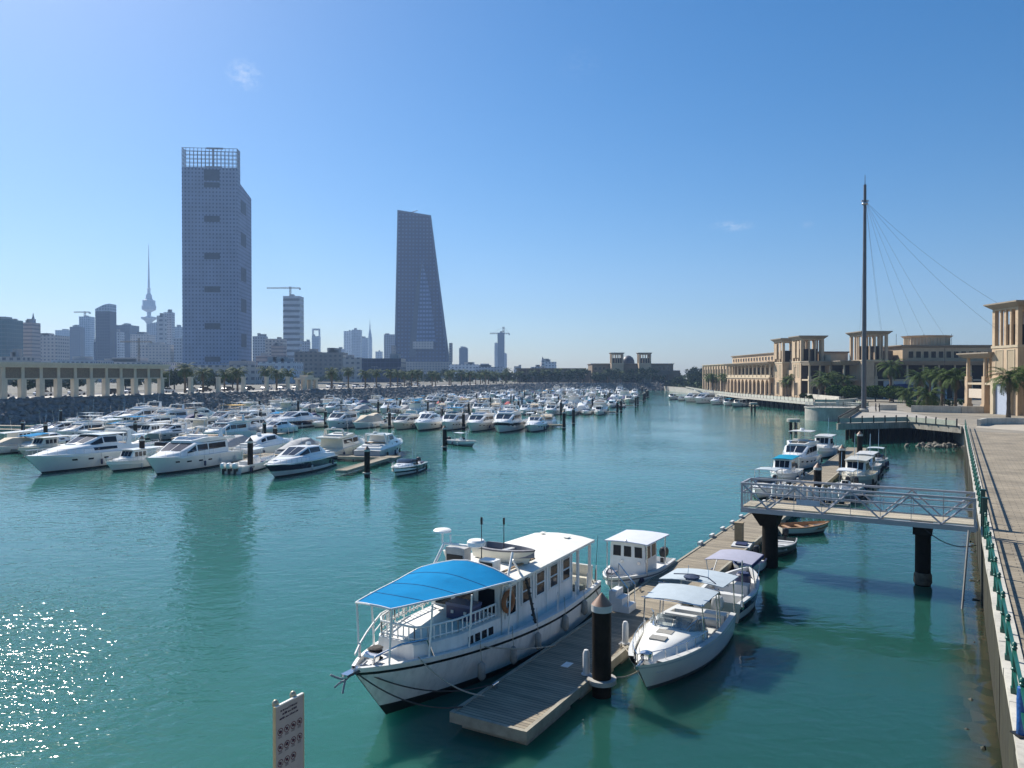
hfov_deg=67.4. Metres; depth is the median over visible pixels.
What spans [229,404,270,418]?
motor yacht
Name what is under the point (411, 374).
palm tree
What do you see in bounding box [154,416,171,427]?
cabin boat
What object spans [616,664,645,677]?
mooring line
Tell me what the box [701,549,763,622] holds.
runabout
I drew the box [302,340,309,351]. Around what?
office building
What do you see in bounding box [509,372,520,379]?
broadleaf tree
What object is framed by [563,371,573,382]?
broadleaf tree
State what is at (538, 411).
cuddy boat
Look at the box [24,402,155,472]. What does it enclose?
sports cruiser
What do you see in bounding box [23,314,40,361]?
office building
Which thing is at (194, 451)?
motor yacht
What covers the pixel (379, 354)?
office building
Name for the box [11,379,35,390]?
broadleaf tree
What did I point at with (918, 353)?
window
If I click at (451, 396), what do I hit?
motor yacht
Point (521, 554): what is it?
dinghy
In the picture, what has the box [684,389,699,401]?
motor yacht
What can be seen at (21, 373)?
colonnade
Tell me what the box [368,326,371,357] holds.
office building
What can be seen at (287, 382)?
shore pillar
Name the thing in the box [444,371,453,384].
palm tree
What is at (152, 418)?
motor yacht
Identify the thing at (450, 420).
motor yacht
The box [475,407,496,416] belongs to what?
sports cruiser
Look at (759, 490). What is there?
cuddy boat
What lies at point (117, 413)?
sports cruiser
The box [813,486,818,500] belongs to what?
white post
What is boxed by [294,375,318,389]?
gate pavilion
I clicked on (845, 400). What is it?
planter wall
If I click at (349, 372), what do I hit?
palm tree
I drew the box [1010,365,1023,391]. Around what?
palm tree
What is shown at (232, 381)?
broadleaf tree
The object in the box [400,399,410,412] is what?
covered boat
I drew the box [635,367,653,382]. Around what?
broadleaf tree
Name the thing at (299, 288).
tower crane
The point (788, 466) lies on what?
cabin boat
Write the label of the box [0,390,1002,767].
water
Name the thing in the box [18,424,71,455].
cabin boat
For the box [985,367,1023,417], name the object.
palm tree
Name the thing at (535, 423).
sports cruiser
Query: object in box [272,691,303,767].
notice sign
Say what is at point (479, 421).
motor yacht
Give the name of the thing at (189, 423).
sports cruiser
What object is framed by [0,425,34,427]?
pontoon
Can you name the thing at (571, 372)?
palm tree
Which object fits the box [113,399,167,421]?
motor yacht
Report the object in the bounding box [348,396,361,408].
sports cruiser
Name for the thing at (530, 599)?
hanging rope
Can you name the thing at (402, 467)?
cuddy boat
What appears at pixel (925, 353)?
window
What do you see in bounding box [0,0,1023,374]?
sky
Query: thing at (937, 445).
shore rocks
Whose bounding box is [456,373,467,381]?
broadleaf tree
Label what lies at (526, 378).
broadleaf tree
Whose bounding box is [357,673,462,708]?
mooring line
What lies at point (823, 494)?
white post
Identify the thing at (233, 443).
covered boat
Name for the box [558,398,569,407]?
sports cruiser
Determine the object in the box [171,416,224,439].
sports cruiser
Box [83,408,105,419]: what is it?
console boat
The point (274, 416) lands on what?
sports cruiser
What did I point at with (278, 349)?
office building
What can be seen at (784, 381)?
palm tree
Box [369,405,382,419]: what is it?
covered boat
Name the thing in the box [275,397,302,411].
motor yacht
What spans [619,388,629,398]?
motor yacht
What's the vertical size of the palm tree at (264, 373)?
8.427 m
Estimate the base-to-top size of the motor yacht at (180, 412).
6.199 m
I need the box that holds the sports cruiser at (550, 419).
[541,413,556,426]
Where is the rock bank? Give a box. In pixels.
[0,383,663,423]
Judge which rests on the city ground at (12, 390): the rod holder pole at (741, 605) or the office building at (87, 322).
the office building at (87, 322)
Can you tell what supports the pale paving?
on the promenade ground at (971, 419)
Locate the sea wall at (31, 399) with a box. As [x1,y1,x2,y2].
[0,384,500,400]
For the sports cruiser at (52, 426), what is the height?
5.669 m
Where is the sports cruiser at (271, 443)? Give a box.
[232,407,292,457]
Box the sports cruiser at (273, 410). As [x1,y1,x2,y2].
[256,399,277,417]
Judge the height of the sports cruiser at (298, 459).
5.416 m
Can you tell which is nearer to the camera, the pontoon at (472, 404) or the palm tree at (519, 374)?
the pontoon at (472, 404)
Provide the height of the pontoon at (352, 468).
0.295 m
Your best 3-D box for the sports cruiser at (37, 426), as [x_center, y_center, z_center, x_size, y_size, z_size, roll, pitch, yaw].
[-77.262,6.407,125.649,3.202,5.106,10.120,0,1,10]
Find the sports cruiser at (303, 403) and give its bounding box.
[300,393,310,407]
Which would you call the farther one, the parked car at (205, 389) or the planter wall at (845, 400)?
the parked car at (205, 389)
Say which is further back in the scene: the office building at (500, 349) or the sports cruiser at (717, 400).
the office building at (500, 349)
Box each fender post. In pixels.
[581,649,590,675]
[622,621,629,644]
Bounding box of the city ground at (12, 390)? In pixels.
[8,376,544,394]
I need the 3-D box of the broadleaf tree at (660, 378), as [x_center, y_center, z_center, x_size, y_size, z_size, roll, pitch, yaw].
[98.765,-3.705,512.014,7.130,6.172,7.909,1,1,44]
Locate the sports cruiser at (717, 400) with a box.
[710,392,725,404]
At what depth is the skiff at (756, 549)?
38.92 m
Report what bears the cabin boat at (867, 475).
on the water
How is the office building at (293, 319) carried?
on the city ground at (12, 390)
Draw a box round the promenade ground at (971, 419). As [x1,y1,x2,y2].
[664,378,1023,658]
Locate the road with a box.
[9,384,466,396]
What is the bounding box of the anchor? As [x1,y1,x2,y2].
[330,660,367,693]
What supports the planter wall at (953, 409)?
on the promenade ground at (971, 419)
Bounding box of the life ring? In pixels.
[501,590,514,612]
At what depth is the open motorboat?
26.45 m
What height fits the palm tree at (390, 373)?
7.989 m
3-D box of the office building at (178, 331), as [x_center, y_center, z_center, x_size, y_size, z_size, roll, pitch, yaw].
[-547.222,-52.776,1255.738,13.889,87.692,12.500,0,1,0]
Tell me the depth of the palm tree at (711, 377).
357.71 m
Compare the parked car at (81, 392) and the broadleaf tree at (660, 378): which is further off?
the broadleaf tree at (660, 378)
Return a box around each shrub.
[799,393,807,397]
[906,400,913,406]
[943,399,953,405]
[957,399,964,404]
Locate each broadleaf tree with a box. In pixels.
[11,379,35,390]
[45,379,53,389]
[63,379,85,389]
[124,379,130,387]
[164,376,175,386]
[165,369,183,389]
[181,370,201,386]
[204,374,223,388]
[223,370,240,387]
[412,371,423,380]
[440,369,457,379]
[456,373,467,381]
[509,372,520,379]
[520,374,531,382]
[534,372,542,382]
[544,370,556,380]
[551,374,563,382]
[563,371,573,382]
[572,368,589,382]
[590,374,601,381]
[599,372,609,382]
[605,368,622,382]
[620,373,633,382]
[634,373,643,382]
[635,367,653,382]
[654,374,665,382]
[671,377,683,383]
[685,368,696,373]
[688,372,699,381]
[692,366,702,372]
[693,376,701,381]
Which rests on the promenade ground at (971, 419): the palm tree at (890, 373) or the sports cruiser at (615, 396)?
the palm tree at (890, 373)
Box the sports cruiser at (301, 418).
[269,403,320,427]
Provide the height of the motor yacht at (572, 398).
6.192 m
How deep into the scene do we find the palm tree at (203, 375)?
227.94 m
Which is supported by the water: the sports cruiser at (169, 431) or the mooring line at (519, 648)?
the sports cruiser at (169, 431)
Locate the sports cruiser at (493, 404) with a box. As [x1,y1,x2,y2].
[490,401,502,409]
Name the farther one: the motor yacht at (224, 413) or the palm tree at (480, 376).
the palm tree at (480, 376)
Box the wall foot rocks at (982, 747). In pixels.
[959,535,986,750]
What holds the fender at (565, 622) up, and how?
hanging from the passenger boat at (435, 640)
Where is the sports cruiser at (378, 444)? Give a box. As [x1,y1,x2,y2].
[354,420,402,459]
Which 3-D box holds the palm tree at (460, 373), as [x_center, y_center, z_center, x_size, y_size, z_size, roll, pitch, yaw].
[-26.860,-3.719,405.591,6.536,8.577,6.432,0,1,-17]
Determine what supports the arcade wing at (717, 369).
on the promenade ground at (971, 419)
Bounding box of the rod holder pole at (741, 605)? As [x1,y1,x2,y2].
[740,560,743,609]
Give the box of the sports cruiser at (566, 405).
[563,398,573,409]
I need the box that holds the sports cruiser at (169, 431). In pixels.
[146,418,194,440]
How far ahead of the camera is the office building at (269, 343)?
849.60 m
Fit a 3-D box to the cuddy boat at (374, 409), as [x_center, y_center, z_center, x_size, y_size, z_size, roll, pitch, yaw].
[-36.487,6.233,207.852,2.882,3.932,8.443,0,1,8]
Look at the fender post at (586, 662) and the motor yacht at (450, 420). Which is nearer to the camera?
the fender post at (586, 662)
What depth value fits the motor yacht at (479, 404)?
198.00 m
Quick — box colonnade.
[0,362,170,398]
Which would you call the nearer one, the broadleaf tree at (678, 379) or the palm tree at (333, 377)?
the palm tree at (333, 377)
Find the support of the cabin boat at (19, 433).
on the water
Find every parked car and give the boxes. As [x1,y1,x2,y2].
[33,390,53,395]
[67,389,86,394]
[110,388,116,393]
[124,388,139,393]
[164,387,174,392]
[198,387,211,391]
[221,386,234,390]
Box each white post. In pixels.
[771,483,774,498]
[777,484,781,498]
[783,484,787,499]
[789,484,793,499]
[795,485,800,499]
[801,485,806,499]
[807,486,812,499]
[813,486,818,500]
[820,486,824,501]
[826,487,831,502]
[832,487,837,502]
[839,488,844,503]
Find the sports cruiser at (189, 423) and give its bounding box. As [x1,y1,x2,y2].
[172,412,193,427]
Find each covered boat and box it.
[0,423,31,453]
[178,401,204,419]
[224,419,247,450]
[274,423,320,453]
[301,400,317,411]
[352,404,370,412]
[352,411,382,428]
[357,393,370,404]
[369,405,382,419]
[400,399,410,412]
[426,397,436,409]
[524,389,533,401]
[583,400,591,406]
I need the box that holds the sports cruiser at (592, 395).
[587,393,596,399]
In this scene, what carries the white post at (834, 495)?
on the pontoon at (846, 505)
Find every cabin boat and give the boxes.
[0,416,35,438]
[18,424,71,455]
[105,432,160,471]
[137,417,169,438]
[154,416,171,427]
[315,396,328,412]
[593,400,604,414]
[602,530,675,593]
[608,401,615,407]
[668,393,678,399]
[723,394,731,405]
[731,396,749,406]
[770,437,804,483]
[815,418,839,457]
[840,445,879,487]
[856,434,883,473]
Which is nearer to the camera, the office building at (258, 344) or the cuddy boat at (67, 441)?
the cuddy boat at (67, 441)
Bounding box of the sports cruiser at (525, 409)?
[520,405,533,414]
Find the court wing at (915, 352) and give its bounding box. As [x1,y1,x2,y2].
[800,331,991,398]
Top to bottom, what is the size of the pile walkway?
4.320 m
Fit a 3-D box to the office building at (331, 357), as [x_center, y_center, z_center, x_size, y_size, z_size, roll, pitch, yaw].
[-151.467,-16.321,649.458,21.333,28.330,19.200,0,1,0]
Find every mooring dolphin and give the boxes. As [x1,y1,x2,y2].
[749,402,757,411]
[787,418,799,434]
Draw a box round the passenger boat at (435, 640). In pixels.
[341,517,600,713]
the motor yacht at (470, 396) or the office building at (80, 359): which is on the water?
the motor yacht at (470, 396)
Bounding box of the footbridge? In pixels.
[740,478,977,586]
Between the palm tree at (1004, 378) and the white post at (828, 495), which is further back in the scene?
the palm tree at (1004, 378)
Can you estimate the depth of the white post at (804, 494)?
57.95 m
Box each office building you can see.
[0,317,22,356]
[0,349,33,384]
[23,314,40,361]
[41,333,69,361]
[51,356,113,381]
[55,329,69,335]
[70,325,84,359]
[79,315,94,359]
[94,339,96,359]
[95,304,116,359]
[104,358,182,381]
[116,323,138,357]
[117,329,124,357]
[130,332,155,357]
[136,342,173,361]
[146,322,156,341]
[157,313,166,344]
[163,309,174,344]
[174,338,182,362]
[175,325,181,337]
[192,361,273,384]
[252,333,267,364]
[256,353,277,364]
[258,357,302,382]
[265,337,286,356]
[271,342,285,356]
[283,294,303,361]
[294,349,317,377]
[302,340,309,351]
[312,329,320,351]
[317,348,347,381]
[343,355,361,381]
[344,330,351,354]
[351,328,361,356]
[362,336,368,357]
[362,354,405,381]
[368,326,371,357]
[375,350,382,357]
[384,333,394,357]
[449,362,478,375]
[459,346,467,363]
[474,364,503,379]
[494,342,496,366]
[497,331,503,366]
[504,353,506,369]
[544,359,555,367]
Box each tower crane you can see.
[74,311,90,314]
[120,338,152,361]
[267,287,300,295]
[490,327,509,352]
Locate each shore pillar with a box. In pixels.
[187,377,193,392]
[215,377,220,392]
[240,377,245,391]
[264,377,268,390]
[285,377,289,389]
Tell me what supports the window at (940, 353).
in the court wing at (915, 352)
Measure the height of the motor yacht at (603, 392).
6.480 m
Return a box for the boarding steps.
[609,563,635,613]
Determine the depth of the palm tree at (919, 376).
185.52 m
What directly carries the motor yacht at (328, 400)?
on the water
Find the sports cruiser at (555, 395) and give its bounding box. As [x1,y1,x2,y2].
[552,393,563,402]
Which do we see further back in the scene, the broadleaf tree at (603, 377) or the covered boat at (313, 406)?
the broadleaf tree at (603, 377)
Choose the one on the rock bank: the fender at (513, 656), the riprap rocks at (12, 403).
the riprap rocks at (12, 403)
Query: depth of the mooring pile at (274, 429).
103.29 m
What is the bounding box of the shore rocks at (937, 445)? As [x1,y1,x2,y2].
[904,442,963,447]
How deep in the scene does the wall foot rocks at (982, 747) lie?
28.77 m
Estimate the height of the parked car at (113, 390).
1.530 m
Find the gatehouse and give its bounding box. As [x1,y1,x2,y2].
[770,335,835,396]
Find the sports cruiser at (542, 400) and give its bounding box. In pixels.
[537,396,547,403]
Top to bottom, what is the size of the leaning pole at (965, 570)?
3.642 m
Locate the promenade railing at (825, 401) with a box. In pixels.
[814,398,868,406]
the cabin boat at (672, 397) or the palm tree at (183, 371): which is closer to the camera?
the palm tree at (183, 371)
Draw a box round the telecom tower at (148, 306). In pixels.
[141,245,156,323]
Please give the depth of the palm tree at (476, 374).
423.34 m
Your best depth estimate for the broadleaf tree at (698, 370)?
572.58 m
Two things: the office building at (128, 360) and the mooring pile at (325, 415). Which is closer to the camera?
the mooring pile at (325, 415)
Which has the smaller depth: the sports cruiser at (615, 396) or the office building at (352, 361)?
the sports cruiser at (615, 396)
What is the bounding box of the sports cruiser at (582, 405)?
[576,388,589,410]
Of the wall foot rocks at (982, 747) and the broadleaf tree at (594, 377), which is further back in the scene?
the broadleaf tree at (594, 377)
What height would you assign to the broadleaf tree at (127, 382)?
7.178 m
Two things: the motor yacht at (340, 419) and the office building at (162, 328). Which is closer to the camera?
the motor yacht at (340, 419)
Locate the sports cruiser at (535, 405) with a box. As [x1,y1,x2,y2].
[530,399,540,412]
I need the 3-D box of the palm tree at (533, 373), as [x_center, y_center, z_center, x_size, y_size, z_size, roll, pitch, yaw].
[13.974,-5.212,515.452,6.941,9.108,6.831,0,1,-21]
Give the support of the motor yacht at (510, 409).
on the water
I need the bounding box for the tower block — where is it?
[956,300,1023,415]
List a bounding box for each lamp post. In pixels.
[794,367,795,397]
[944,351,944,405]
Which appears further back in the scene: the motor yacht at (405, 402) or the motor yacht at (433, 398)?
the motor yacht at (433, 398)
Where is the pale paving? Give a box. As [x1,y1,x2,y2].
[975,424,1023,430]
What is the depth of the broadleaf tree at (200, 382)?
283.87 m
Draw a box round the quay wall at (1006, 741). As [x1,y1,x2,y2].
[964,433,1017,767]
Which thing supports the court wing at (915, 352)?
on the promenade ground at (971, 419)
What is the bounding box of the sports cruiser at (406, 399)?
[401,394,411,402]
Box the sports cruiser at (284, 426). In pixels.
[258,411,297,432]
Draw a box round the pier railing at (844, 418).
[838,405,957,426]
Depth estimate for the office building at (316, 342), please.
1699.20 m
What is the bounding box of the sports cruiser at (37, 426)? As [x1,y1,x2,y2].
[15,409,50,430]
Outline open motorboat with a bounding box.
[628,565,738,689]
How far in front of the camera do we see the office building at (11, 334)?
705.13 m
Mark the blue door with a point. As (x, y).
(1000, 400)
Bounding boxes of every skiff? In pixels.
[733,545,766,573]
[778,521,829,535]
[778,528,796,556]
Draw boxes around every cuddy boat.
[57,423,78,442]
[64,407,100,422]
[154,427,170,450]
[311,419,327,427]
[371,407,380,412]
[383,410,396,419]
[391,435,427,476]
[434,406,444,412]
[535,407,544,413]
[580,409,592,414]
[753,443,786,498]
[866,438,888,466]
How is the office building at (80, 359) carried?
on the city ground at (12, 390)
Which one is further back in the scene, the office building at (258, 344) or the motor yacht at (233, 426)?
the office building at (258, 344)
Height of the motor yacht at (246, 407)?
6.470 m
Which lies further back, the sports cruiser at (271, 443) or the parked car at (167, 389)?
the parked car at (167, 389)
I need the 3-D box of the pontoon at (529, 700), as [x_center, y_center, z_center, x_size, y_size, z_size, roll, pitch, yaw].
[22.292,9.138,60.888,2.600,1.065,92.120,0,1,30]
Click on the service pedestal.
(738, 530)
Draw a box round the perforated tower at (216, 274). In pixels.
[182,147,251,370]
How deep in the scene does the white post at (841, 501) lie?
56.63 m
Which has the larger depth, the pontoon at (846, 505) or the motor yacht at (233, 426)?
the motor yacht at (233, 426)
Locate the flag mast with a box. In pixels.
[857,184,997,411]
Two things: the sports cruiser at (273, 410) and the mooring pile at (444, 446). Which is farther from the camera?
the sports cruiser at (273, 410)
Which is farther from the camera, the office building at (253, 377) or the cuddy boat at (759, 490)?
the office building at (253, 377)
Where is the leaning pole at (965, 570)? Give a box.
[961,530,969,608]
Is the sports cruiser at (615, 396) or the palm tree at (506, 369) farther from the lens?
the palm tree at (506, 369)
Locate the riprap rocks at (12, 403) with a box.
[0,382,664,424]
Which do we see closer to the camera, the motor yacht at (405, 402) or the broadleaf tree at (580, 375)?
the motor yacht at (405, 402)
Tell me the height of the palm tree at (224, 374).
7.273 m
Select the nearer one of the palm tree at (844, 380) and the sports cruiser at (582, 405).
the sports cruiser at (582, 405)
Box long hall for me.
[515,368,584,381]
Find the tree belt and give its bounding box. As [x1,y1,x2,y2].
[8,369,701,388]
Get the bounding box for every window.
[776,382,778,394]
[795,382,797,395]
[908,351,913,357]
[915,351,920,357]
[923,351,928,357]
[931,351,936,357]
[938,351,943,357]
[946,351,951,357]
[953,351,958,357]
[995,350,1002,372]
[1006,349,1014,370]
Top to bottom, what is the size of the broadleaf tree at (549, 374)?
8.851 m
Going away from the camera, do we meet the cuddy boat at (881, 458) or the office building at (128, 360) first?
the cuddy boat at (881, 458)
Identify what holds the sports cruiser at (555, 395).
on the water
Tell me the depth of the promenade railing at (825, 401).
201.43 m
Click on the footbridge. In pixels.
(768, 515)
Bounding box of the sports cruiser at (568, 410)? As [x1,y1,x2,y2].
[565,404,579,415]
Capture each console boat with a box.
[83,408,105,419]
[126,433,158,445]
[220,441,274,474]
[378,416,393,427]
[447,427,475,446]
[830,456,866,499]
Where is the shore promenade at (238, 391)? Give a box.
[8,384,488,398]
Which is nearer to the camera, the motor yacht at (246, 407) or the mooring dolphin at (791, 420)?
the mooring dolphin at (791, 420)
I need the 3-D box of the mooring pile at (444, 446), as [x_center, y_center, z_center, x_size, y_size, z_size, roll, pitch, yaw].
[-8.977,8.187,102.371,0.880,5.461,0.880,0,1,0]
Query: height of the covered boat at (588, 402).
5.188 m
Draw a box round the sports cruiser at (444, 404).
[437,402,450,408]
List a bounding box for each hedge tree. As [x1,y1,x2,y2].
[825,385,843,396]
[839,385,860,397]
[867,385,883,401]
[877,386,906,402]
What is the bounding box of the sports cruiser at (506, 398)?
[501,395,509,401]
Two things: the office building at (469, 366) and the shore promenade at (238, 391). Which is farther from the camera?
the office building at (469, 366)
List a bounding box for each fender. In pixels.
[477,641,485,680]
[510,627,516,664]
[535,617,541,649]
[562,598,568,631]
[581,583,587,614]
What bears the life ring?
attached to the passenger boat at (435, 640)
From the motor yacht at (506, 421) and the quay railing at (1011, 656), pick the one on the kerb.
the quay railing at (1011, 656)
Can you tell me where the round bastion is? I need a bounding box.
[804,402,858,421]
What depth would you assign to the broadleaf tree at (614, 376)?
511.06 m
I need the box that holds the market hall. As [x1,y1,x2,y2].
[546,353,679,382]
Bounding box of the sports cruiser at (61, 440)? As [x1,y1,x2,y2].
[16,411,77,452]
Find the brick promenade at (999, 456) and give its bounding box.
[969,431,1023,655]
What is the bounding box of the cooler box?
[445,597,481,621]
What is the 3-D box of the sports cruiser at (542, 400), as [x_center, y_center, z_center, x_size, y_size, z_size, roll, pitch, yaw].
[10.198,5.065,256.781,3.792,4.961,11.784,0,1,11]
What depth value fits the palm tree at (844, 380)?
235.26 m
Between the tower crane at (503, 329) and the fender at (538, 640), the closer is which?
the fender at (538, 640)
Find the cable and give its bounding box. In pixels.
[925,529,976,546]
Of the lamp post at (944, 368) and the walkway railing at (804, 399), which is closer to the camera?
the lamp post at (944, 368)
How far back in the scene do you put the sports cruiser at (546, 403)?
208.86 m
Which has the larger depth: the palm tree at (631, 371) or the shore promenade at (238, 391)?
the palm tree at (631, 371)
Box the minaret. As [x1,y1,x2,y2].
[540,357,545,367]
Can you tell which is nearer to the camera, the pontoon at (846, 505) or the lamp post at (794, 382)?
the pontoon at (846, 505)
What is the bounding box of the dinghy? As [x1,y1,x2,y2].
[471,541,534,563]
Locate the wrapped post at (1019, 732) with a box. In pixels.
[1010,686,1023,737]
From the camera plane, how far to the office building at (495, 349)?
1899.28 m
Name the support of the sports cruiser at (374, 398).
on the water
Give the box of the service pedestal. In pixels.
[734,521,744,541]
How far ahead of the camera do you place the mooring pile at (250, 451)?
79.52 m
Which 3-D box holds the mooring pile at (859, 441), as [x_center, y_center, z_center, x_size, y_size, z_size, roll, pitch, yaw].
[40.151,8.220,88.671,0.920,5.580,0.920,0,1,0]
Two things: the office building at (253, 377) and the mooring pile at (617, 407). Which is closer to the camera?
the mooring pile at (617, 407)
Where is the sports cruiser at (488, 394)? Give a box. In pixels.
[478,387,492,400]
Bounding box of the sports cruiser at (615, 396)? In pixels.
[610,394,618,399]
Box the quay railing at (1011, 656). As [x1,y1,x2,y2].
[965,419,1023,728]
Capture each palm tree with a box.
[151,369,172,381]
[173,362,195,392]
[191,367,212,392]
[215,368,231,391]
[228,366,248,390]
[256,365,274,377]
[268,368,285,389]
[281,368,296,378]
[324,367,337,388]
[327,371,339,385]
[341,368,354,387]
[358,369,373,387]
[370,369,382,387]
[383,369,398,386]
[391,369,403,386]
[401,371,410,386]
[407,370,415,385]
[411,369,423,385]
[427,370,436,385]
[431,373,439,384]
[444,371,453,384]
[445,370,456,384]
[456,369,466,384]
[465,370,475,384]
[473,372,479,383]
[477,373,484,383]
[480,369,489,383]
[492,372,499,383]
[498,372,507,383]
[503,368,511,382]
[516,371,524,382]
[528,370,536,382]
[554,368,562,382]
[566,369,575,382]
[627,368,635,382]
[702,373,710,389]
[704,373,716,389]
[716,373,724,390]
[720,373,726,382]
[777,377,791,396]
[785,374,793,384]
[809,377,832,394]
[811,371,838,394]
[822,372,840,384]
[835,374,855,398]
[878,359,904,400]
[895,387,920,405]
[905,369,932,400]
[912,386,947,405]
[919,366,940,391]
[928,368,953,405]
[938,367,974,405]
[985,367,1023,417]
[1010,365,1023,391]
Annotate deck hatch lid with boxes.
[731,541,751,549]
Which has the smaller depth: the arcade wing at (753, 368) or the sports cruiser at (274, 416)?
the sports cruiser at (274, 416)
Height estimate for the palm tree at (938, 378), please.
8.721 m
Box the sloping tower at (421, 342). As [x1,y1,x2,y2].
[391,210,452,377]
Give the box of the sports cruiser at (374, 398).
[368,394,384,404]
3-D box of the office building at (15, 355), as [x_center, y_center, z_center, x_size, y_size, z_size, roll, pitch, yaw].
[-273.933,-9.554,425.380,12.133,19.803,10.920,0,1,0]
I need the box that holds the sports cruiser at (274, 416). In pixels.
[265,409,285,421]
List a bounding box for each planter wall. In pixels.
[805,394,840,399]
[836,398,857,404]
[878,404,896,410]
[911,405,983,412]
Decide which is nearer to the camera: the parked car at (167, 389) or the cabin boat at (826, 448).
the cabin boat at (826, 448)
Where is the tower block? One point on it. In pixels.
(1008, 354)
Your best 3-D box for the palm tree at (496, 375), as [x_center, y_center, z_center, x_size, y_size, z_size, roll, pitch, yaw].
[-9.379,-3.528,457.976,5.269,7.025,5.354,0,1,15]
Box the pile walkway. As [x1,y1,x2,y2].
[710,392,835,410]
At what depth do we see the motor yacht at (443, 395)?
296.87 m
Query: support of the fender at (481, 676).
hanging from the passenger boat at (435, 640)
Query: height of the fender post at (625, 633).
0.800 m
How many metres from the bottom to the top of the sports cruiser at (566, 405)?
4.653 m
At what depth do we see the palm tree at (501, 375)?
465.98 m
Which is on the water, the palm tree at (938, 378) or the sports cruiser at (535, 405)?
the sports cruiser at (535, 405)
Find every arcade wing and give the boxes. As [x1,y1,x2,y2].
[702,364,736,391]
[724,351,849,394]
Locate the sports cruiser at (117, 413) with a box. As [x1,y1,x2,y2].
[93,397,128,425]
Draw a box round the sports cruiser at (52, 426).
[27,408,78,433]
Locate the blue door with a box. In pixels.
[995,385,1006,414]
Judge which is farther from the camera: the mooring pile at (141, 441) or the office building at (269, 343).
the office building at (269, 343)
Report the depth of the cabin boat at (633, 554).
36.21 m
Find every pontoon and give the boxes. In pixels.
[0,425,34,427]
[0,428,285,435]
[10,449,400,459]
[234,455,269,462]
[335,457,389,472]
[371,403,633,405]
[371,410,615,412]
[450,447,867,744]
[819,500,849,507]
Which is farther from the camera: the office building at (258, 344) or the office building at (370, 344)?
the office building at (370, 344)
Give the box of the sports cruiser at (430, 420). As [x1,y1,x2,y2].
[414,397,442,430]
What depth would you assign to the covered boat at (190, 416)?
153.85 m
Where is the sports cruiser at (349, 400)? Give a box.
[344,397,359,405]
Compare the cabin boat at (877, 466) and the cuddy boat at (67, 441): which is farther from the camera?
the cuddy boat at (67, 441)
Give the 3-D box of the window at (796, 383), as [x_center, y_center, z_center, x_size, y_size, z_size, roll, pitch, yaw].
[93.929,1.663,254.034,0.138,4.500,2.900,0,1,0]
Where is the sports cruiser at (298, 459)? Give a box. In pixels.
[264,435,337,477]
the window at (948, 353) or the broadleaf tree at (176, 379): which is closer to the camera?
the window at (948, 353)
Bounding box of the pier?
[836,406,962,443]
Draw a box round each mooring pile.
[21,420,24,429]
[43,422,47,432]
[59,408,62,421]
[133,421,136,431]
[139,436,144,447]
[247,437,254,471]
[262,421,265,433]
[273,425,276,434]
[323,409,326,427]
[363,446,371,477]
[387,410,391,428]
[441,425,447,450]
[461,411,465,429]
[561,410,566,430]
[571,407,575,425]
[587,593,615,699]
[616,400,618,414]
[619,399,622,412]
[813,463,821,496]
[838,445,845,475]
[857,431,862,451]
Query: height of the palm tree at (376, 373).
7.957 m
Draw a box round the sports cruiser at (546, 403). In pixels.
[543,397,555,410]
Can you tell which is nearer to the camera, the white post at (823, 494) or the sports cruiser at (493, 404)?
the white post at (823, 494)
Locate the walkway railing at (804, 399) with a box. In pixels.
[686,386,813,401]
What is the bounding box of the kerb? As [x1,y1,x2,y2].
[964,425,1023,767]
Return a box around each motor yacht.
[56,414,108,434]
[77,407,146,441]
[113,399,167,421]
[113,406,151,430]
[137,408,175,423]
[142,398,191,421]
[146,415,243,474]
[183,402,217,415]
[189,401,219,431]
[202,410,256,437]
[213,401,243,419]
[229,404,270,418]
[231,401,254,409]
[234,404,270,431]
[242,393,266,407]
[266,396,286,407]
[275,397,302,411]
[316,420,363,454]
[320,394,340,403]
[324,398,348,412]
[325,396,359,428]
[392,401,420,429]
[400,398,412,406]
[406,396,426,413]
[425,387,440,402]
[435,390,446,400]
[441,400,466,430]
[444,390,458,402]
[445,392,457,406]
[452,393,471,412]
[466,391,477,400]
[466,401,495,431]
[471,392,489,412]
[479,395,491,404]
[490,387,498,397]
[492,400,525,432]
[503,406,521,416]
[544,399,559,414]
[568,388,581,403]
[591,397,608,410]
[600,389,607,397]
[616,383,622,390]
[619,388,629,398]
[623,391,633,402]
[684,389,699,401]
[694,390,715,402]
[782,415,822,469]
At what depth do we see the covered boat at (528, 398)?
290.48 m
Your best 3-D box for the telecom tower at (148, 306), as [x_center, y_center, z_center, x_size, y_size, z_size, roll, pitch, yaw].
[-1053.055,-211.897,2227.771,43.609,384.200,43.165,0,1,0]
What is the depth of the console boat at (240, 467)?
79.60 m
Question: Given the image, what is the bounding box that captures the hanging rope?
[525,577,536,625]
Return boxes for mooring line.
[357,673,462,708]
[374,677,499,691]
[418,656,483,695]
[484,644,555,648]
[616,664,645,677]
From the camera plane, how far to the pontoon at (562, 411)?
201.81 m
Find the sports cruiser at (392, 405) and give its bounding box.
[379,393,401,413]
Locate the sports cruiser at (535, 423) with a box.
[525,407,548,431]
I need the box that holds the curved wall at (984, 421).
[977,418,1023,425]
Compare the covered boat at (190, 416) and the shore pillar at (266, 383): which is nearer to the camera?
the covered boat at (190, 416)
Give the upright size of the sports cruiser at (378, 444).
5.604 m
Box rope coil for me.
[367,645,382,660]

